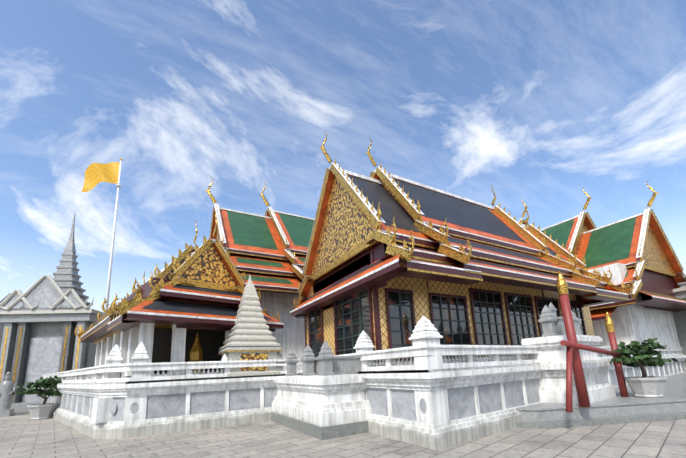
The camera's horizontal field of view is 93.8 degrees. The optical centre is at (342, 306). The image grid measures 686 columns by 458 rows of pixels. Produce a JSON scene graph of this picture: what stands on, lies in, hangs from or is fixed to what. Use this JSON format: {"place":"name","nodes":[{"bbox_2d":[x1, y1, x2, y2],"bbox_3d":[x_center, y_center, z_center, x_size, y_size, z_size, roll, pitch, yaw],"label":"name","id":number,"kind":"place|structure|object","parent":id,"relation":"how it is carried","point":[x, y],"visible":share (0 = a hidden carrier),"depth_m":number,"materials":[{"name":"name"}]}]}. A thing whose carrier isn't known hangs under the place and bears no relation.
{"place":"outdoors","nodes":[
{"label":"outdoors","id":0,"kind":"place"},
{"bbox_2d":[0,411,685,457],"bbox_3d":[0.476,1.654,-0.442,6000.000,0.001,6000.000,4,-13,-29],"label":"ground","id":1,"kind":"structure","parent":0,"point":[22,435],"depth_m":7.53,"materials":[{"name":"stone"}]},
{"bbox_2d":[0,293,10,349],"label":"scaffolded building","id":2,"kind":"structure","parent":1,"relation":"on","point":[1,329],"depth_m":22.87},
{"bbox_2d":[0,372,15,416],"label":"guardian statue","id":3,"kind":"object","parent":1,"relation":"on","point":[7,387],"visible":0.98,"depth_m":17.32,"materials":[{"name":"grey stone"}]},
{"bbox_2d":[12,376,65,419],"bbox_3d":[-14.417,4.380,15.464,2.419,2.003,1.529,4,-13,-29],"label":"bonsai","id":4,"kind":"object","parent":1,"relation":"on","point":[44,410],"visible":0.88,"depth_m":15.29,"materials":[{"name":"plant"}]},
{"bbox_2d":[0,213,104,411],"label":"pavilion","id":5,"kind":"structure","parent":1,"relation":"on","point":[42,317],"depth_m":21.13,"materials":[{"name":"grey stone"}]},
{"bbox_2d":[104,158,121,312],"bbox_3d":[-24.265,-3.926,33.515,0.560,26.020,0.533,4,-13,-29],"label":"flagpole","id":6,"kind":"object","parent":1,"relation":"on","point":[118,185],"visible":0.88,"depth_m":33.96,"materials":[{"name":"white metal"}]},
{"bbox_2d":[82,162,119,191],"bbox_3d":[-26.239,-14.065,34.701,3.159,4.292,0.868,1,-11,-16],"label":"flag","id":7,"kind":"object","parent":6,"relation":"attached to","point":[96,174],"visible":1,"depth_m":34.64,"materials":[{"name":"yellow fabric"}]},
{"bbox_2d":[206,176,314,370],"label":"hall","id":8,"kind":"structure","parent":1,"relation":"on","point":[268,251],"depth_m":21.90,"materials":[{"name":"green tile"}]},
{"bbox_2d":[271,340,371,439],"bbox_3d":[-0.996,2.590,10.727,1.790,2.540,4.840,4,-13,-29],"label":"stone pedestal","id":9,"kind":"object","parent":1,"relation":"on","point":[321,396],"depth_m":8.95,"materials":[{"name":"stone"}]},
{"bbox_2d":[41,315,685,449],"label":"terrace wall","id":10,"kind":"structure","parent":1,"relation":"on","point":[429,399],"depth_m":9.59,"materials":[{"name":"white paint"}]},
{"bbox_2d":[94,278,230,377],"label":"pavilion body","id":11,"kind":"structure","parent":10,"relation":"on","point":[166,343],"depth_m":13.71,"materials":[{"name":"white paint"}]},
{"bbox_2d":[74,210,283,342],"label":"pavilion roof","id":12,"kind":"structure","parent":11,"relation":"on","point":[204,288],"depth_m":12.69,"materials":[{"name":"gold"}]},
{"bbox_2d":[218,275,280,376],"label":"chedi","id":13,"kind":"structure","parent":10,"relation":"on","point":[249,337],"depth_m":12.10,"materials":[{"name":"white stone"}]},
{"bbox_2d":[516,372,685,428],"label":"stone platform","id":14,"kind":"structure","parent":1,"relation":"on","point":[631,408],"depth_m":8.76,"materials":[{"name":"grey stone"}]},
{"bbox_2d":[521,302,615,403],"bbox_3d":[7.284,1.431,10.516,2.680,3.109,1.540,5,-13,-35],"label":"stone pedestal","id":15,"kind":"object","parent":14,"relation":"on","point":[550,355],"depth_m":9.88,"materials":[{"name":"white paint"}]},
{"bbox_2d":[556,270,628,412],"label":"red wooden posts","id":16,"kind":"object","parent":14,"relation":"on","point":[573,356],"visible":0.94,"depth_m":8.82,"materials":[{"name":"red wood"}]},
{"bbox_2d":[610,337,678,397],"bbox_3d":[9.427,1.932,10.185,2.100,1.811,1.560,5,-13,-35],"label":"bonsai","id":17,"kind":"object","parent":14,"relation":"on","point":[644,385],"visible":1,"depth_m":9.87,"materials":[{"name":"plant"}]},
{"bbox_2d":[518,180,685,368],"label":"temple building","id":18,"kind":"structure","parent":1,"relation":"on","point":[638,250],"depth_m":22.29,"materials":[{"name":"white paint"}]},
{"bbox_2d":[672,275,685,371],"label":"building","id":19,"kind":"structure","parent":1,"relation":"on","point":[679,317],"depth_m":23.14,"materials":[{"name":"white paint"}]},
{"bbox_2d":[0,0,685,311],"label":"sky","id":20,"kind":"structure","parent":0,"point":[539,102],"materials":[{"name":"blue"}]},
{"bbox_2d":[304,250,594,366],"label":"hall walls","id":21,"kind":"structure","parent":0,"point":[392,313],"depth_m":11.83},
{"bbox_2d":[290,133,633,317],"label":"hall roof","id":22,"kind":"structure","parent":21,"relation":"on","point":[423,231],"depth_m":12.36,"materials":[{"name":"grey tile"}]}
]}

